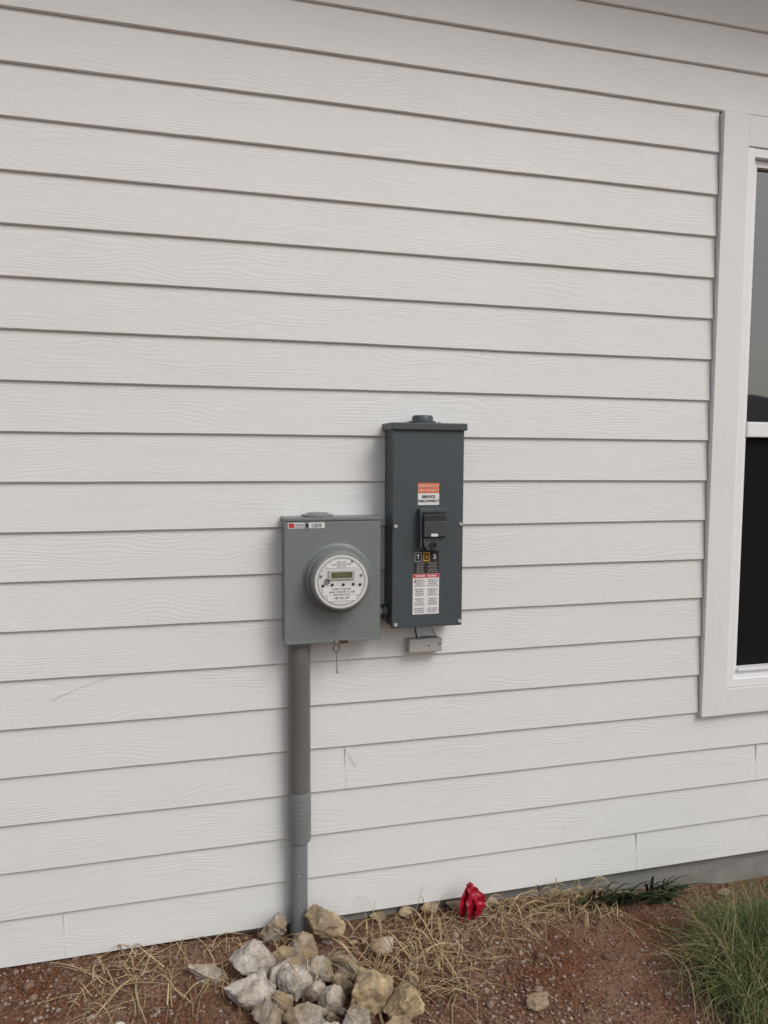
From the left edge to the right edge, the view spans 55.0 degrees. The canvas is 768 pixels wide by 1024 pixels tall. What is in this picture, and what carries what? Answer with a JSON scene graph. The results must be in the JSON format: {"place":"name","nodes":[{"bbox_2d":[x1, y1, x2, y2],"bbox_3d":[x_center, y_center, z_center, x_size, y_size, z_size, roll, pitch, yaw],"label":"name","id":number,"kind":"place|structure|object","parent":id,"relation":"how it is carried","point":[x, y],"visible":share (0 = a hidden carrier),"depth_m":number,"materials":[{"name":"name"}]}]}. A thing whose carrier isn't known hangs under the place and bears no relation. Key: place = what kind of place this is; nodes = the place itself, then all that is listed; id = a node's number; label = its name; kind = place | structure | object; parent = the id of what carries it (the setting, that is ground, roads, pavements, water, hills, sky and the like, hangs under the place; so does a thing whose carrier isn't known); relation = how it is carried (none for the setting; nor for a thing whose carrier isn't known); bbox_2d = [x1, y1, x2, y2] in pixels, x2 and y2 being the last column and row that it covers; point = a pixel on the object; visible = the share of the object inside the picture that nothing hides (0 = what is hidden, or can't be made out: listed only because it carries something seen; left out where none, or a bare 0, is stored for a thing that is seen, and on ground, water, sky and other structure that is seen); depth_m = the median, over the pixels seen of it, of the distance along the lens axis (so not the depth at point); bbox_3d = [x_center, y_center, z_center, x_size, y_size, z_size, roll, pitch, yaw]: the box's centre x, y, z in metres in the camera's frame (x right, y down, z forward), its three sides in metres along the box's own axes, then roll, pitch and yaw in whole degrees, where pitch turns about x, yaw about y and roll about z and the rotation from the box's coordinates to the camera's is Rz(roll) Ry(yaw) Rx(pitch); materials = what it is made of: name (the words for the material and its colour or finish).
{"place":"outdoors","nodes":[
{"label":"outdoors","id":0,"kind":"place"},
{"bbox_2d":[19,876,729,1023],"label":"dry grass","id":1,"kind":"structure","parent":0,"point":[510,905],"depth_m":2.41,"materials":[{"name":"plant"}]},
{"bbox_2d":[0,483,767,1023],"bbox_3d":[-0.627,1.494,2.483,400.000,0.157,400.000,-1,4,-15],"label":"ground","id":2,"kind":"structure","parent":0,"point":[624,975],"depth_m":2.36,"materials":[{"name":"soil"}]},
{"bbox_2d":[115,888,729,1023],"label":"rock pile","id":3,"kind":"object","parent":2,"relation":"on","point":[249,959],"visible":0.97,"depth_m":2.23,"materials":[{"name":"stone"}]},
{"bbox_2d":[459,882,484,922],"bbox_3d":[0.307,1.413,2.619,0.104,0.187,0.049,-2,5,-28],"label":"marker flag","id":4,"kind":"object","parent":2,"relation":"on","point":[473,898],"visible":0.98,"depth_m":2.61,"materials":[{"name":"red plastic"}]},
{"bbox_2d":[187,850,767,939],"bbox_3d":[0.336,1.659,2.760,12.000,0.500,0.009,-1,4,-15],"label":"foundation","id":5,"kind":"object","parent":2,"relation":"on","point":[711,871],"visible":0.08,"depth_m":2.95,"materials":[{"name":"concrete"}]},
{"bbox_2d":[565,875,707,906],"bbox_3d":[0.955,1.441,2.802,0.649,0.130,0.124,-1,4,-15],"label":"daylily plant","id":6,"kind":"object","parent":2,"relation":"on","point":[623,897],"visible":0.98,"depth_m":2.80,"materials":[{"name":"green plant"}]},
{"bbox_2d":[617,861,767,1023],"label":"grass clump","id":7,"kind":"object","parent":2,"relation":"on","point":[739,943],"visible":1,"depth_m":2.36,"materials":[{"name":"green plant"}]},
{"bbox_2d":[0,879,767,1023],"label":"gravel","id":8,"kind":"structure","parent":0,"point":[489,1004],"depth_m":2.32,"materials":[{"name":"brown soil"}]},
{"bbox_3d":[1.831,1.082,3.147,1.258,0.610,0.100,-1,4,-15],"label":"low sheathing","id":9,"kind":"object","parent":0,"visible":0},
{"bbox_2d":[725,684,767,714],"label":"trim bottom","id":10,"kind":"structure","parent":9,"relation":"on","point":[746,699],"depth_m":2.94,"materials":[{"name":"paint"}]},
{"bbox_2d":[726,147,755,687],"bbox_3d":[1.367,-0.338,2.869,0.034,2.069,0.054,-1,4,-15],"label":"frame","id":11,"kind":"object","parent":10,"relation":"on","point":[741,396],"visible":0.49,"depth_m":2.84,"materials":[{"name":"white plastic"}]},
{"bbox_2d":[733,160,756,676],"bbox_3d":[1.393,-0.339,2.891,0.026,1.999,0.044,-1,4,-15],"label":"frame sash","id":12,"kind":"object","parent":11,"relation":"attached to","point":[746,390],"visible":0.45,"depth_m":2.87,"materials":[{"name":"white plastic"}]},
{"bbox_2d":[746,422,767,437],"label":"meeting rail","id":13,"kind":"object","parent":12,"relation":"attached to","point":[757,429],"visible":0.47,"depth_m":2.88,"materials":[{"name":"white plastic"}]},
{"bbox_2d":[746,170,767,421],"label":"glass","id":14,"kind":"object","parent":13,"relation":"on","point":[757,402],"depth_m":2.88,"materials":[{"name":"black glass"}]},
{"bbox_2d":[757,161,767,170],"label":"frame sash","id":15,"kind":"object","parent":12,"relation":"attached to","point":[762,165],"visible":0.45,"depth_m":2.81,"materials":[{"name":"white plastic"}]},
{"bbox_2d":[755,148,767,161],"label":"frame","id":16,"kind":"object","parent":11,"relation":"attached to","point":[761,154],"visible":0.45,"depth_m":2.78,"materials":[{"name":"white plastic"}]},
{"bbox_2d":[749,115,767,149],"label":"window trim","id":17,"kind":"structure","parent":16,"relation":"on","point":[758,131],"depth_m":2.76,"materials":[{"name":"paint"}]},
{"bbox_2d":[733,674,767,686],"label":"frame","id":18,"kind":"object","parent":10,"relation":"on","point":[741,681],"visible":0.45,"depth_m":2.95,"materials":[{"name":"white plastic"}]},
{"bbox_2d":[736,669,767,676],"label":"frame sash","id":19,"kind":"object","parent":18,"relation":"on","point":[751,672],"visible":0.45,"depth_m":2.97,"materials":[{"name":"white plastic"}]},
{"bbox_2d":[736,437,767,665],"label":"screen","id":20,"kind":"object","parent":19,"relation":"on","point":[752,639],"depth_m":2.96,"materials":[{"name":"black"}]},
{"bbox_2d":[736,663,767,670],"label":"lock sill","id":21,"kind":"structure","parent":19,"relation":"on","point":[751,667],"depth_m":2.96,"materials":[{"name":"white plastic"}]},
{"bbox_3d":[-2.117,-0.604,1.985,6.922,4.100,0.100,-1,4,-15],"label":"sheathing","id":22,"kind":"object","parent":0,"visible":0},
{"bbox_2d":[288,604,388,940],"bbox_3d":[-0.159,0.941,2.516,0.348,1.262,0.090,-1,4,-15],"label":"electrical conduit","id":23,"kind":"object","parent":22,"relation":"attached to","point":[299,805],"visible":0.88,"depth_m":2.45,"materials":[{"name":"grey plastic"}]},
{"bbox_2d":[0,0,767,967],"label":"siding boards","id":24,"kind":"object","parent":22,"relation":"attached to","point":[266,266],"visible":0.96,"depth_m":2.47,"materials":[{"name":"paint"}]},
{"bbox_2d":[281,512,380,673],"bbox_3d":[-0.170,0.266,2.421,0.319,0.529,0.174,-1,4,-15],"label":"electric meter","id":25,"kind":"object","parent":24,"relation":"attached to","point":[330,577],"visible":1,"depth_m":2.38,"materials":[{"name":"grey metal"}]},
{"bbox_2d":[406,626,441,652],"bbox_3d":[0.139,0.431,2.568,0.122,0.111,0.041,-1,4,-15],"label":"bonding junction box","id":26,"kind":"object","parent":24,"relation":"attached to","point":[416,644],"visible":0.95,"depth_m":2.55,"materials":[{"name":"grey plastic"}]},
{"bbox_2d":[382,415,466,628],"bbox_3d":[0.138,0.029,2.485,0.262,0.709,0.156,-1,4,-15],"label":"disconnect switch box","id":27,"kind":"object","parent":24,"relation":"attached to","point":[424,465],"visible":1,"depth_m":2.45,"materials":[{"name":"metal"}]},
{"bbox_2d":[697,110,749,716],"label":"trim","id":28,"kind":"structure","parent":24,"relation":"attached to","point":[726,325],"depth_m":2.81,"materials":[{"name":"paint"}]}
]}

